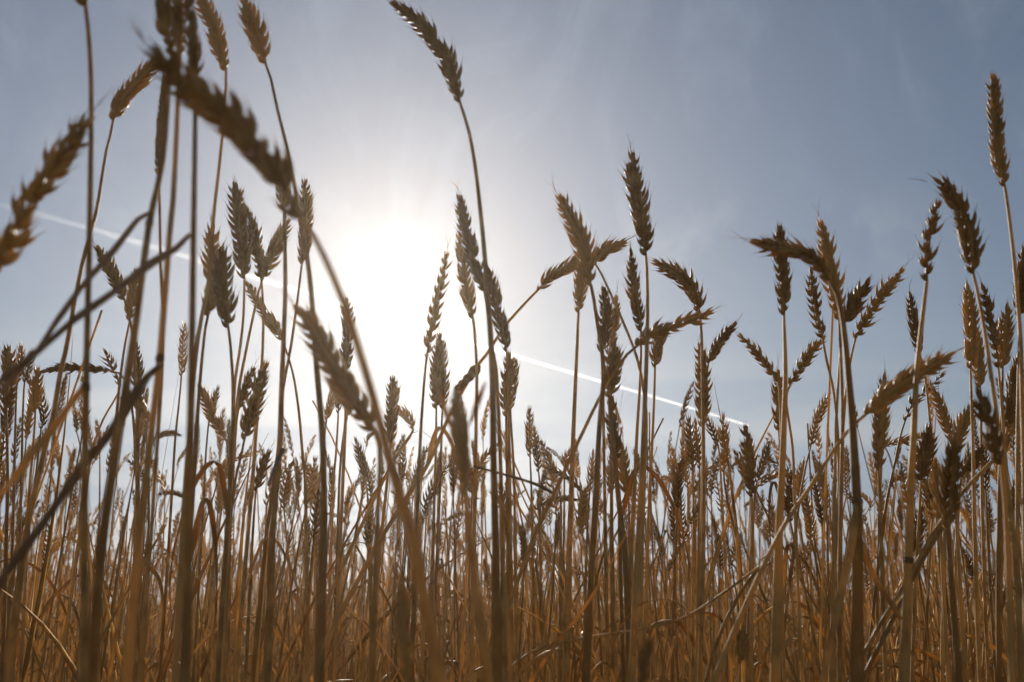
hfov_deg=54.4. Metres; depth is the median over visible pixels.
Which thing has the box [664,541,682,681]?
wheat stalk
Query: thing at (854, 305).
wheat stalk
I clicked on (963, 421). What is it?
wheat stalk
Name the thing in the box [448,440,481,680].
wheat stalk
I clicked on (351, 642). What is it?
wheat stalk
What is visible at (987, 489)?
wheat stalk
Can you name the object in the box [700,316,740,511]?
wheat stalk
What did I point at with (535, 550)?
wheat stalk
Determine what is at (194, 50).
wheat stalk
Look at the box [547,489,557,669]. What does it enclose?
wheat stalk
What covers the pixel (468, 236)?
wheat stalk
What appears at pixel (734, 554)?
wheat stalk
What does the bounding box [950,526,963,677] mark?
wheat stalk
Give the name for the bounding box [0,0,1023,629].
sky
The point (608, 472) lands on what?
wheat stalk
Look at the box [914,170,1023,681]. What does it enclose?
wheat stalk
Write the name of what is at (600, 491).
wheat stalk
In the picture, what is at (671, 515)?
wheat stalk
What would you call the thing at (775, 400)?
wheat stalk
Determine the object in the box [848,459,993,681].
straw
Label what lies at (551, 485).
wheat stalk
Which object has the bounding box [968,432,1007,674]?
wheat stalk
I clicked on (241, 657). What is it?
wheat stalk
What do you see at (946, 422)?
wheat stalk
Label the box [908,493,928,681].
wheat stalk
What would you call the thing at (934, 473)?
wheat stalk
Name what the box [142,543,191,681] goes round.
wheat stalk
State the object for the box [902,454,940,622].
wheat stalk
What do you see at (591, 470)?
wheat stalk
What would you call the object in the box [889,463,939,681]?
wheat stalk
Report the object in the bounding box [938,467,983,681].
wheat stalk
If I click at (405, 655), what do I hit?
wheat stalk
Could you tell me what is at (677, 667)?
wheat stalk
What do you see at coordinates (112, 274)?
wheat stalk
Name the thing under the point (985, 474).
wheat stalk
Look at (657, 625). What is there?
straw
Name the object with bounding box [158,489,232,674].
wheat stalk
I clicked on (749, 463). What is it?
wheat stalk
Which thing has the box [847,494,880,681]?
wheat stalk
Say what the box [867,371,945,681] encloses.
wheat stalk
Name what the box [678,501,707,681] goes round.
wheat stalk
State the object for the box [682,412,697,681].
wheat stalk
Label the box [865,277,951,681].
wheat stalk
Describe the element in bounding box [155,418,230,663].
wheat stalk
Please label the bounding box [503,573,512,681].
straw
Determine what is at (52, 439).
wheat stalk
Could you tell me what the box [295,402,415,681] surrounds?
wheat stalk
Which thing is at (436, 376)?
wheat stalk
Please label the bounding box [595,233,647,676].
wheat stalk
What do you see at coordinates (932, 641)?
wheat stalk
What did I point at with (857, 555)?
wheat stalk
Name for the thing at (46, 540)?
wheat stalk
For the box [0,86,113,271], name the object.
wheat stalk
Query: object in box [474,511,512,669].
wheat stalk
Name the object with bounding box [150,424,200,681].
wheat stalk
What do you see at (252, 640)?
wheat stalk
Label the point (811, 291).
wheat stalk
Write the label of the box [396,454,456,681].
wheat stalk
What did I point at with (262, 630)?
wheat stalk
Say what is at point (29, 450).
wheat stalk
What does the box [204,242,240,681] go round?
wheat stalk
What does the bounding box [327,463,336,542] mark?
wheat stalk
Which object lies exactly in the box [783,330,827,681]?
wheat stalk
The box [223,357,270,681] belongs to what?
wheat stalk
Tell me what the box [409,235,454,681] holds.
wheat stalk
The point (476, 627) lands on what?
wheat stalk
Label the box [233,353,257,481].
wheat stalk
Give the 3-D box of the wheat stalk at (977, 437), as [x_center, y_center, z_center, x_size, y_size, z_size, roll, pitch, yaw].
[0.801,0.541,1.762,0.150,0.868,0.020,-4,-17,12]
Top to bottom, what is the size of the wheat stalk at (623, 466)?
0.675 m
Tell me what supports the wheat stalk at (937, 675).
on the ground
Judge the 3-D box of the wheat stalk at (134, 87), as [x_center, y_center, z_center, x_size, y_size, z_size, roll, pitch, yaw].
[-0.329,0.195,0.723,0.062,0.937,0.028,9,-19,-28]
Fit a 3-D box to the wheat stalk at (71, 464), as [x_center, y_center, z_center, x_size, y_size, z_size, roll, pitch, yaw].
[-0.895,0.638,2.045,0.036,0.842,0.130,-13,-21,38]
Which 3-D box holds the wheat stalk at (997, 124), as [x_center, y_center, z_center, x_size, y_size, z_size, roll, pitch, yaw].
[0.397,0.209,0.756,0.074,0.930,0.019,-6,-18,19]
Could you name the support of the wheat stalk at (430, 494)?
on the ground
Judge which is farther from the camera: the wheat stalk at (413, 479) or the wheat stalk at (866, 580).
the wheat stalk at (866, 580)
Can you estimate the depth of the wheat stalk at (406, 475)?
1.73 m
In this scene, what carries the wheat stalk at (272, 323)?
on the ground
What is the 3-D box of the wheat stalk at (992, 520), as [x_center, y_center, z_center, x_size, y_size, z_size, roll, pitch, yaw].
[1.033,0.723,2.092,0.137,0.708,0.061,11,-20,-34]
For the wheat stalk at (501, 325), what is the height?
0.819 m
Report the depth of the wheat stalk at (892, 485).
1.88 m
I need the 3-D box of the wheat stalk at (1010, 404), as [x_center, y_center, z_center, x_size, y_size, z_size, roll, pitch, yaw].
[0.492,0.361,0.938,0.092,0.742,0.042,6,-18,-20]
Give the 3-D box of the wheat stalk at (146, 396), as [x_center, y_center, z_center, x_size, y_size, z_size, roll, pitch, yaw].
[-0.620,0.512,1.711,0.119,0.894,0.033,6,-18,-19]
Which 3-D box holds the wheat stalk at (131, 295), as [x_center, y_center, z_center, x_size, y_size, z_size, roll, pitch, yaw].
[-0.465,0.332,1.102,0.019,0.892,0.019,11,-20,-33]
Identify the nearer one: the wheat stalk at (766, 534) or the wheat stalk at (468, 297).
the wheat stalk at (468, 297)
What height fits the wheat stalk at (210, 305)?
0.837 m
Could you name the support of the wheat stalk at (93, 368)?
on the ground
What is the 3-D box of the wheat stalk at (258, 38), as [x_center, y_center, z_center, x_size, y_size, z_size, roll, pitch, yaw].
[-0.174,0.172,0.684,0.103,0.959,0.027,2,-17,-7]
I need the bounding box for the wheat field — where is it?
[0,310,1022,681]
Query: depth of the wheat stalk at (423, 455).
1.77 m
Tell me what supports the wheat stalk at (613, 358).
on the ground
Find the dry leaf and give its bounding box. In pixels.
[528,525,630,681]
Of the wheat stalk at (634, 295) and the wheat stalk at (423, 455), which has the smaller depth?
the wheat stalk at (634, 295)
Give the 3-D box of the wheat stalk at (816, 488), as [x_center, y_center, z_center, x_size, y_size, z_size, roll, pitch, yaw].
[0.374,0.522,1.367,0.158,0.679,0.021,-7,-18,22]
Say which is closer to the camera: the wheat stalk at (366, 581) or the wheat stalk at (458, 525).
the wheat stalk at (458, 525)
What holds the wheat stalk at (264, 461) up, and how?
on the ground
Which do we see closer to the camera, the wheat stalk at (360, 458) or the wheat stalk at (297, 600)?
the wheat stalk at (360, 458)
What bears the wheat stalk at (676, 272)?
on the ground
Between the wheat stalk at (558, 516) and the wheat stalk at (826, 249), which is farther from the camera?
the wheat stalk at (558, 516)
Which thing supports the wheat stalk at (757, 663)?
on the ground
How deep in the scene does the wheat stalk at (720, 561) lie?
1.73 m
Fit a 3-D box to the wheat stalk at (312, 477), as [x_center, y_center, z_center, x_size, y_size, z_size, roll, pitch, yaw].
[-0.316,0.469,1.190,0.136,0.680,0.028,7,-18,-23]
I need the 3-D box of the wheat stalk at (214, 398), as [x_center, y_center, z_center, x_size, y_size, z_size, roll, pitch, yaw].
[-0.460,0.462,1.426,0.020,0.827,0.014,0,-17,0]
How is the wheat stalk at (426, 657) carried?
on the ground
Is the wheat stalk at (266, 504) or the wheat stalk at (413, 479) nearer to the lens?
the wheat stalk at (266, 504)
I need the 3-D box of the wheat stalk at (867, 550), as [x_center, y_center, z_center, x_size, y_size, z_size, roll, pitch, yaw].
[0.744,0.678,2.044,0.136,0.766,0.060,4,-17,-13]
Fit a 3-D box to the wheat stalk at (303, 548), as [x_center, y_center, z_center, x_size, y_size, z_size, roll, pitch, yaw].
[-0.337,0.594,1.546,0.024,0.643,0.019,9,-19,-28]
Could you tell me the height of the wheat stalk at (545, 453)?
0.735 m
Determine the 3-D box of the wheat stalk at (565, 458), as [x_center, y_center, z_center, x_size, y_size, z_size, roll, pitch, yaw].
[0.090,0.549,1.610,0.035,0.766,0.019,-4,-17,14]
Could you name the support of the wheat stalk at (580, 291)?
on the ground
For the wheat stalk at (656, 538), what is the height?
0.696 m
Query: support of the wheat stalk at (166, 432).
on the ground
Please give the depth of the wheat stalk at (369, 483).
1.72 m
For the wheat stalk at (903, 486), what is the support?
on the ground
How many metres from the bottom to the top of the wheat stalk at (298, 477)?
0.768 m
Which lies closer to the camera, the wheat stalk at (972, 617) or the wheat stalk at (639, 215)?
the wheat stalk at (639, 215)
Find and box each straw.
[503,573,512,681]
[507,563,770,671]
[704,565,759,681]
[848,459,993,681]
[865,525,944,679]
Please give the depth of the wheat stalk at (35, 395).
1.16 m
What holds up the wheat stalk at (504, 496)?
on the ground
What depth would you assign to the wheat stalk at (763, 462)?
1.51 m
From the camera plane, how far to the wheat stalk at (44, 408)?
1.28 m
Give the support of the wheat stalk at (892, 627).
on the ground
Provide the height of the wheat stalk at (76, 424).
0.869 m
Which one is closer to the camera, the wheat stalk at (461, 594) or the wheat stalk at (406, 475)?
the wheat stalk at (406, 475)
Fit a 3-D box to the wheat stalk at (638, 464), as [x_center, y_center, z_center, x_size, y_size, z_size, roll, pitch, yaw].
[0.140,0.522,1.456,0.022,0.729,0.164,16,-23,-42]
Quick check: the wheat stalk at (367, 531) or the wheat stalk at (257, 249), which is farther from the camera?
the wheat stalk at (367, 531)
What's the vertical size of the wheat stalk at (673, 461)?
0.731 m
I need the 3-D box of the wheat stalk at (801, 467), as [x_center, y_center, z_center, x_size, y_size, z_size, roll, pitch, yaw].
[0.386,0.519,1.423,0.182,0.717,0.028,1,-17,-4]
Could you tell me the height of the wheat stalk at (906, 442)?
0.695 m
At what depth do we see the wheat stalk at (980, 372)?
1.19 m
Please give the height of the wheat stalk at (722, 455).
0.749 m
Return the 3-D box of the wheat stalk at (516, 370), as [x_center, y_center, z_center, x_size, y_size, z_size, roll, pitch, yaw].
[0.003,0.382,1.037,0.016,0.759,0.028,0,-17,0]
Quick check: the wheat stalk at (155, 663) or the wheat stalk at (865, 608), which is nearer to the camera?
the wheat stalk at (155, 663)
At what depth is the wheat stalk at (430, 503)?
2.03 m
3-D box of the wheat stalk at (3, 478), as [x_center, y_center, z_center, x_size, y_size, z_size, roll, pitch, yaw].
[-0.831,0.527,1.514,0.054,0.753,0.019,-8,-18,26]
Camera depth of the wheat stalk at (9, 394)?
1.10 m
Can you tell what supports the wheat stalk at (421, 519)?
on the ground
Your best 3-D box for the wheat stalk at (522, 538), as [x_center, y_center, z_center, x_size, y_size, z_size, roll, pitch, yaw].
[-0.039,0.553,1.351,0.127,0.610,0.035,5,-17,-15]
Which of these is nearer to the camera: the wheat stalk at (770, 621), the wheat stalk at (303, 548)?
the wheat stalk at (303, 548)
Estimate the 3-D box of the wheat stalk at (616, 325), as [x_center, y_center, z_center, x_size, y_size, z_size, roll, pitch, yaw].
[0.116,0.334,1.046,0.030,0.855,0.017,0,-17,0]
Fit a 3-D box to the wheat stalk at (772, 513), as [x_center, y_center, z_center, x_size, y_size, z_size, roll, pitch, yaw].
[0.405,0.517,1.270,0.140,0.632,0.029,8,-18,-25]
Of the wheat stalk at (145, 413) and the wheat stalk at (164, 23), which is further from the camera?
the wheat stalk at (145, 413)
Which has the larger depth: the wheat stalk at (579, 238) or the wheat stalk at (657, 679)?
the wheat stalk at (657, 679)
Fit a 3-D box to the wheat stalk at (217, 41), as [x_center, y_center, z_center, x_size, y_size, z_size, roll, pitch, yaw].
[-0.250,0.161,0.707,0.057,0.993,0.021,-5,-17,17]
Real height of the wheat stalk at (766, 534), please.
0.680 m
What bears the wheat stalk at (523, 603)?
on the ground
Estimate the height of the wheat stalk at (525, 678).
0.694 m
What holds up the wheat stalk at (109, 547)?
on the ground
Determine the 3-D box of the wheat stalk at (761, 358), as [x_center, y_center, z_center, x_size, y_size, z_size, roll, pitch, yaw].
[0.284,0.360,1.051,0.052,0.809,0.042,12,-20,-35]
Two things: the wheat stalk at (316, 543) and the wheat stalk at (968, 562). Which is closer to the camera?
the wheat stalk at (316, 543)
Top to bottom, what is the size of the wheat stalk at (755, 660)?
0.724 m
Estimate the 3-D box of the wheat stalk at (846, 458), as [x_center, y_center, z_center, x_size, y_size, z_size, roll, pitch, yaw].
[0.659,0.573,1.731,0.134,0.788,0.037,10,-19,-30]
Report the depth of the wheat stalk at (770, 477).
1.40 m
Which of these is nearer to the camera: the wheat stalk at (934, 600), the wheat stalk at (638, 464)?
the wheat stalk at (638, 464)
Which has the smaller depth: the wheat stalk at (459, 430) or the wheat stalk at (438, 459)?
the wheat stalk at (459, 430)
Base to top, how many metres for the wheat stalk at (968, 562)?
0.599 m
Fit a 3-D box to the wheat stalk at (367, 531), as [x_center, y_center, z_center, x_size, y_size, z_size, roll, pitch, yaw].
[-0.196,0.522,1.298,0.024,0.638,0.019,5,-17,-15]
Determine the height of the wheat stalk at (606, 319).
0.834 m
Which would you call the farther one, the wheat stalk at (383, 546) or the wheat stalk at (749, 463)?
the wheat stalk at (383, 546)
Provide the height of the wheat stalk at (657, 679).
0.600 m
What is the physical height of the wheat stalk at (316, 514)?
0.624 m
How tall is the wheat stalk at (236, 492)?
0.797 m
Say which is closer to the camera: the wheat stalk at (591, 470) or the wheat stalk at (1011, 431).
the wheat stalk at (1011, 431)
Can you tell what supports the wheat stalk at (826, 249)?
on the ground
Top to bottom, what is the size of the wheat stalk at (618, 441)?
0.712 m
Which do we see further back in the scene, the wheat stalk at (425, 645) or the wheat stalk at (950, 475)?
the wheat stalk at (425, 645)
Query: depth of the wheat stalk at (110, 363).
1.32 m
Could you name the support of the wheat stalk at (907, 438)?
on the ground
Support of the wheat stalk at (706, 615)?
on the ground
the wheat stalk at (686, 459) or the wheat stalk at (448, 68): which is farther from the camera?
the wheat stalk at (686, 459)
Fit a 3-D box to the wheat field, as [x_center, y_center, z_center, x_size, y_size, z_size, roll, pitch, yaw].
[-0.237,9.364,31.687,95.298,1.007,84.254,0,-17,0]
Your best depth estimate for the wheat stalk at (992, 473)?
1.74 m
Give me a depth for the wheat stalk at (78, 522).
2.02 m
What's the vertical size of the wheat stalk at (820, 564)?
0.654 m
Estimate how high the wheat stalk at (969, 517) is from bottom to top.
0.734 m
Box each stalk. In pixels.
[0,0,93,681]
[0,0,175,681]
[0,0,186,681]
[0,0,205,681]
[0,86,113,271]
[0,341,20,681]
[0,374,91,681]
[0,399,77,664]
[0,421,10,476]
[0,455,5,489]
[0,508,18,627]
[3,369,50,681]
[3,437,41,568]
[4,51,164,681]
[5,392,33,644]
[6,342,25,640]
[13,347,35,681]
[15,435,53,681]
[17,500,40,533]
[19,362,45,681]
[19,421,76,668]
[22,523,53,669]
[23,372,76,657]
[24,362,143,681]
[30,371,79,681]
[34,419,141,681]
[41,429,180,680]
[47,483,119,681]
[53,447,90,681]
[57,348,118,681]
[60,411,96,681]
[62,398,81,681]
[66,504,79,681]
[71,405,90,624]
[93,243,139,681]
[94,418,101,529]
[101,425,124,629]
[102,458,151,681]
[115,265,139,414]
[123,385,177,661]
[126,12,446,681]
[131,342,163,644]
[133,399,149,677]
[137,74,170,681]
[140,420,176,585]
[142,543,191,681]
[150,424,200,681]
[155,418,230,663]
[158,323,188,674]
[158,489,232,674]
[169,174,254,681]
[172,0,228,681]
[179,211,229,681]
[191,458,296,681]
[191,469,239,670]
[192,384,220,681]
[193,449,258,580]
[194,469,224,681]
[196,382,230,681]
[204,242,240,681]
[206,407,226,681]
[214,216,295,681]
[216,517,283,681]
[221,549,232,681]
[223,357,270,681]
[229,530,291,681]
[230,481,254,646]
[233,204,302,681]
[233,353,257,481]
[234,0,327,681]
[242,278,309,681]
[243,437,275,681]
[247,557,299,680]
[250,175,315,681]
[256,461,293,681]
[258,465,281,681]
[261,470,317,674]
[262,159,291,681]
[272,456,338,669]
[275,431,449,681]
[277,288,381,681]
[277,455,319,681]
[290,517,312,679]
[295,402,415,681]
[298,490,377,681]
[299,454,317,676]
[302,252,591,681]
[302,391,336,680]
[310,517,318,674]
[315,463,366,681]
[324,525,385,680]
[325,396,388,681]
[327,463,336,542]
[331,410,384,680]
[332,295,357,681]
[338,476,363,679]
[340,470,415,678]
[352,435,371,588]
[353,447,373,497]
[361,500,375,633]
[367,374,401,681]
[378,444,448,681]
[381,490,412,681]
[386,0,501,681]
[387,434,407,681]
[387,467,488,670]
[390,470,469,680]
[390,511,396,656]
[393,577,412,681]
[394,461,424,681]
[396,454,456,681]
[396,459,415,678]
[408,552,465,672]
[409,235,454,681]
[410,500,431,630]
[411,443,429,585]
[413,446,467,674]
[418,509,423,681]
[420,460,453,681]
[427,322,445,681]
[432,326,451,681]
[436,450,491,643]
[437,381,492,681]
[439,521,479,655]
[440,507,462,650]
[444,437,479,681]
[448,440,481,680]
[450,180,506,681]
[454,230,477,681]
[463,523,528,680]
[468,440,503,639]
[470,458,479,681]
[473,302,724,681]
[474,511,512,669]
[475,559,537,681]
[488,267,513,681]
[498,484,505,548]
[499,347,516,681]
[510,355,520,681]
[512,515,526,668]
[512,516,520,679]
[514,480,605,681]
[514,497,546,681]
[518,494,578,651]
[524,404,536,681]
[528,525,581,679]
[531,426,542,681]
[535,468,548,637]
[538,438,561,681]
[541,466,602,678]
[543,530,594,658]
[545,174,605,681]
[545,464,577,681]
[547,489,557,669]
[553,511,598,639]
[561,447,570,681]
[562,266,587,681]
[574,449,594,681]
[590,234,645,681]
[591,447,647,681]
[592,474,655,681]
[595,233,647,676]
[596,282,616,681]
[598,474,636,675]
[600,330,630,669]
[603,393,689,681]
[606,255,707,681]
[606,453,616,678]
[607,281,621,681]
[617,133,655,681]
[617,439,632,608]
[617,456,710,681]
[624,512,669,681]
[629,484,687,656]
[631,482,665,681]
[637,589,668,681]
[642,322,668,648]
[642,552,687,681]
[647,445,684,681]
[650,519,670,636]
[655,559,722,681]
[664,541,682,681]
[667,498,677,681]
[669,459,734,681]
[670,445,695,681]
[678,438,690,648]
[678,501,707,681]
[679,491,691,604]
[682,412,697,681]
[689,462,717,608]
[692,326,713,681]
[692,418,701,580]
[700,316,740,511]
[705,415,729,675]
[706,458,770,670]
[708,448,723,673]
[710,512,720,681]
[711,342,972,681]
[713,475,768,673]
[713,532,723,681]
[717,413,748,681]
[724,493,761,681]
[726,318,781,562]
[727,533,743,615]
[729,456,836,681]
[729,616,749,681]
[731,449,753,681]
[733,230,903,681]
[737,421,758,681]
[746,466,799,681]
[747,438,772,612]
[753,493,763,681]
[755,556,773,681]
[758,459,830,681]
[760,510,775,611]
[765,498,808,681]
[766,468,820,681]
[768,455,818,681]
[770,222,792,681]
[770,349,785,681]
[781,392,831,681]
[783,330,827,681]
[793,540,809,671]
[800,546,813,681]
[801,490,815,681]
[801,491,836,654]
[803,267,845,681]
[809,473,828,681]
[812,199,846,681]
[828,253,911,681]
[831,273,875,681]
[843,445,900,680]
[843,490,882,669]
[846,463,935,681]
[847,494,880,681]
[859,465,872,681]
[863,563,882,680]
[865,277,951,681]
[865,472,916,680]
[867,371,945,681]
[870,361,902,681]
[872,481,899,644]
[874,535,944,681]
[875,494,972,681]
[876,430,920,681]
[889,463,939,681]
[897,497,951,681]
[898,193,946,681]
[902,438,955,681]
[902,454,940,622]
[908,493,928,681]
[910,418,941,681]
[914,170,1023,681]
[919,476,1017,678]
[925,506,939,673]
[927,375,967,681]
[927,456,950,681]
[928,418,1003,681]
[934,430,970,681]
[935,502,985,677]
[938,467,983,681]
[940,397,977,681]
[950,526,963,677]
[952,443,987,681]
[959,278,981,681]
[959,533,974,681]
[961,506,990,679]
[962,475,1006,656]
[962,547,1016,681]
[964,367,1015,681]
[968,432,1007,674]
[972,326,990,681]
[976,271,1016,681]
[979,449,996,681]
[979,467,997,481]
[979,515,1004,681]
[983,69,1023,632]
[983,456,1006,672]
[984,499,994,681]
[990,453,1016,659]
[995,302,1016,681]
[1000,351,1023,681]
[1005,415,1022,603]
[1009,423,1021,537]
[1010,241,1023,681]
[1010,470,1022,580]
[1013,437,1021,512]
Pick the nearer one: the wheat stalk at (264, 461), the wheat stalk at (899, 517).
the wheat stalk at (264, 461)
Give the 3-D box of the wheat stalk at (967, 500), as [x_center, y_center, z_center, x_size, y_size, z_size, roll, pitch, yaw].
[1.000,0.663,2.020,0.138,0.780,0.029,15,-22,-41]
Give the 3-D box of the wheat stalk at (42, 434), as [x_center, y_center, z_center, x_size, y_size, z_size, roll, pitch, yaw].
[-0.911,0.596,1.953,0.048,0.871,0.176,-6,-18,20]
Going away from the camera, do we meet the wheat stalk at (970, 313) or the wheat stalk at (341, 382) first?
the wheat stalk at (341, 382)
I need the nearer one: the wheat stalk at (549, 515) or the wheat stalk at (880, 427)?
the wheat stalk at (880, 427)
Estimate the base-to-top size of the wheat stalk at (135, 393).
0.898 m
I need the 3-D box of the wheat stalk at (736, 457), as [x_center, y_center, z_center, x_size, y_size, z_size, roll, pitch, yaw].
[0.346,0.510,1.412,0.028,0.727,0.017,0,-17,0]
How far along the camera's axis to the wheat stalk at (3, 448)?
1.32 m
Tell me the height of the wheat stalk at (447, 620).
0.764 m
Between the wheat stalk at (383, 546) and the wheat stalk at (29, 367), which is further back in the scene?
the wheat stalk at (383, 546)
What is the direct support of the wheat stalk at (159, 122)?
on the ground
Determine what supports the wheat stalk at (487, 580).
on the ground
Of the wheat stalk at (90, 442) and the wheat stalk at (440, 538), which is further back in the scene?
the wheat stalk at (440, 538)
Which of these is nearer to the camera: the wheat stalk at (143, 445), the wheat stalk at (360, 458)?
the wheat stalk at (360, 458)
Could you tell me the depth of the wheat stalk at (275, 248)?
1.06 m
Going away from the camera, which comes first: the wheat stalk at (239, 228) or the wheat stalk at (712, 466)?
the wheat stalk at (239, 228)
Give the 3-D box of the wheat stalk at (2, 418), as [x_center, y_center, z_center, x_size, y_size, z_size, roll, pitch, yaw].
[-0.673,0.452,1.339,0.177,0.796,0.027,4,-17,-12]
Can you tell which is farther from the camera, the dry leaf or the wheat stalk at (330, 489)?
the wheat stalk at (330, 489)
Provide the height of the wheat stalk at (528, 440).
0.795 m
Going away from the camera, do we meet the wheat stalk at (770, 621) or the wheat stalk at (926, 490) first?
the wheat stalk at (926, 490)
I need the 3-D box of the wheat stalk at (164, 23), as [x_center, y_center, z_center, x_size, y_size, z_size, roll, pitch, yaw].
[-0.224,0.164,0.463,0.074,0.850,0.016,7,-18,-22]
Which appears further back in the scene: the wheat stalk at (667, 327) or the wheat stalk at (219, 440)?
the wheat stalk at (219, 440)
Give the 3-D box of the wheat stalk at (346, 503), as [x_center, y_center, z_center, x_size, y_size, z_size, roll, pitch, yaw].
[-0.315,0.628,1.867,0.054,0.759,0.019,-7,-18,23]
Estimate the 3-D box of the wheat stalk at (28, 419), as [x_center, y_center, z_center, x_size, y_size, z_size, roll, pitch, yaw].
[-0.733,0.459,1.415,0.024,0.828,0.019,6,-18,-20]
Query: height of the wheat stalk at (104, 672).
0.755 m
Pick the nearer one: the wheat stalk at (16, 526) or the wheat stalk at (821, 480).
the wheat stalk at (821, 480)
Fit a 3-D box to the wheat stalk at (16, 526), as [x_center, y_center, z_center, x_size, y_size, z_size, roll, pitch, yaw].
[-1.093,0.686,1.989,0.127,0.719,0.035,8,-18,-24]
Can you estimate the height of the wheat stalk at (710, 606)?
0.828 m
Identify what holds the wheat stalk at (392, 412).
on the ground
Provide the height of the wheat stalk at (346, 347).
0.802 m
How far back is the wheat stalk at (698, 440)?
1.31 m
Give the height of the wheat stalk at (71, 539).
1.011 m
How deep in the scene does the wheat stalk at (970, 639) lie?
1.57 m
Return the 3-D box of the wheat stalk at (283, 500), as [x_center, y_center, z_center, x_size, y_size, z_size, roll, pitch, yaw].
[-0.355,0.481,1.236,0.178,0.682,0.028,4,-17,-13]
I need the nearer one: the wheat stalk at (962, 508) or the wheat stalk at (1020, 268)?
the wheat stalk at (1020, 268)
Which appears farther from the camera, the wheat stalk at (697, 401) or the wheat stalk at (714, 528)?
the wheat stalk at (714, 528)
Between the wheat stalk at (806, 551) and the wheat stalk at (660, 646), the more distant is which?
the wheat stalk at (806, 551)
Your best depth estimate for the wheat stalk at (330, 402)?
1.43 m
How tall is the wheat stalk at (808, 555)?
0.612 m
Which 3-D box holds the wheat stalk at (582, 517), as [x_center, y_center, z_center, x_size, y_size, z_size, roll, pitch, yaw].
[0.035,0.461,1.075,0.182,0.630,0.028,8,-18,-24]
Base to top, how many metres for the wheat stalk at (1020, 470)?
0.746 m
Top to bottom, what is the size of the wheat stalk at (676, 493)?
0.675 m
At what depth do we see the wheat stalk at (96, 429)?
1.91 m
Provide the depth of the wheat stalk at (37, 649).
1.39 m
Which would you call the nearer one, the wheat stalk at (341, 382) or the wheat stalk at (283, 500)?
the wheat stalk at (341, 382)
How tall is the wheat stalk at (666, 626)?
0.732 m
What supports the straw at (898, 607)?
on the ground
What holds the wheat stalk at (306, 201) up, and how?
on the ground
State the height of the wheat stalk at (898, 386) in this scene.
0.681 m
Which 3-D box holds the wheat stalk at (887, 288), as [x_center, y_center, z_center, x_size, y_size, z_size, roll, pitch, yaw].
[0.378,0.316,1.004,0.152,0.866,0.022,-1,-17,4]
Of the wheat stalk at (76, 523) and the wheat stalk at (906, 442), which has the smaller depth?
the wheat stalk at (906, 442)
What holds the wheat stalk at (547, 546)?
on the ground
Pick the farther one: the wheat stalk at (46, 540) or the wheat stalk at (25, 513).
the wheat stalk at (25, 513)
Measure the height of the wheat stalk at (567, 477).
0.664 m
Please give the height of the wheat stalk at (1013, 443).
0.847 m
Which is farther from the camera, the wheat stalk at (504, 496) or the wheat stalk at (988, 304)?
the wheat stalk at (504, 496)
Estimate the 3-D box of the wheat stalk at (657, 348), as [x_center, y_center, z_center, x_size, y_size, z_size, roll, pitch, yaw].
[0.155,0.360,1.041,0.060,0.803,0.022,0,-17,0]
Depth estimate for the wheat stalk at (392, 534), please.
2.21 m
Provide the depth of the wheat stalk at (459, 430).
0.50 m
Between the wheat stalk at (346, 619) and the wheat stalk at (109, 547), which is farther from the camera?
the wheat stalk at (109, 547)
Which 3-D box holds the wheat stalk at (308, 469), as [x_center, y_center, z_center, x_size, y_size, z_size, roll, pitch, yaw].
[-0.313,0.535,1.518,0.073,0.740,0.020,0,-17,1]
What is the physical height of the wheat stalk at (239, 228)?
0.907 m
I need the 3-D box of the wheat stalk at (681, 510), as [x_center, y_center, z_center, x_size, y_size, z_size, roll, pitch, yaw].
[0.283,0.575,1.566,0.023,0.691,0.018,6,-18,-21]
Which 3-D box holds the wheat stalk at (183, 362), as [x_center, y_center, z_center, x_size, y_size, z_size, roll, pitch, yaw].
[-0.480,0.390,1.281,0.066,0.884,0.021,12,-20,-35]
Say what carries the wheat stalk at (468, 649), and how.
on the ground
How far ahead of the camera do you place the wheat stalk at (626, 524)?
1.79 m
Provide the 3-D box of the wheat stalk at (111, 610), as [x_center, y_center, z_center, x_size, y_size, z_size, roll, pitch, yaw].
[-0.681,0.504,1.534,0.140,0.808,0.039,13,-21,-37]
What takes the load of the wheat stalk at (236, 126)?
on the ground
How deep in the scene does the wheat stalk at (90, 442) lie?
1.79 m
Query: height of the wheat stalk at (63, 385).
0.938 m
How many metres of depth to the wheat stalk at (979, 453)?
1.20 m
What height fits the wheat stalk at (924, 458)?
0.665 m
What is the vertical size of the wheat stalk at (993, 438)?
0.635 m
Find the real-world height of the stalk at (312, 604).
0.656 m
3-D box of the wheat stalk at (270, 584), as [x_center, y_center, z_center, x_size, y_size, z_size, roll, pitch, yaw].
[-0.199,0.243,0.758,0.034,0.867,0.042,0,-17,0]
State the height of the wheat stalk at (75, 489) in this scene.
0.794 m
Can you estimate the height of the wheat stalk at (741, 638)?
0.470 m
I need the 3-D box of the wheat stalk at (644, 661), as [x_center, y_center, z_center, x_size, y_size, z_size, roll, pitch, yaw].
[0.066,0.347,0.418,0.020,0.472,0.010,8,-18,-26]
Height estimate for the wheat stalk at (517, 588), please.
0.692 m
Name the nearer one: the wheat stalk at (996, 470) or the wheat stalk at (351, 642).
the wheat stalk at (996, 470)
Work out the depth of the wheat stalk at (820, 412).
1.41 m
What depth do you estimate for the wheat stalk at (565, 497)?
1.45 m
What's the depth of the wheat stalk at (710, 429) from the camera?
1.49 m
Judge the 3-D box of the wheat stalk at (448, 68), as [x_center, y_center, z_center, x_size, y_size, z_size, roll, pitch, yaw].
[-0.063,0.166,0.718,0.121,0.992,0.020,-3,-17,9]
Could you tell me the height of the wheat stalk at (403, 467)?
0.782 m
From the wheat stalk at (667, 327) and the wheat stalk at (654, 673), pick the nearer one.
the wheat stalk at (667, 327)
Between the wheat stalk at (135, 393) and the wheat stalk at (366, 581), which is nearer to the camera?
the wheat stalk at (135, 393)
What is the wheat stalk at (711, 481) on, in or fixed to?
on the ground

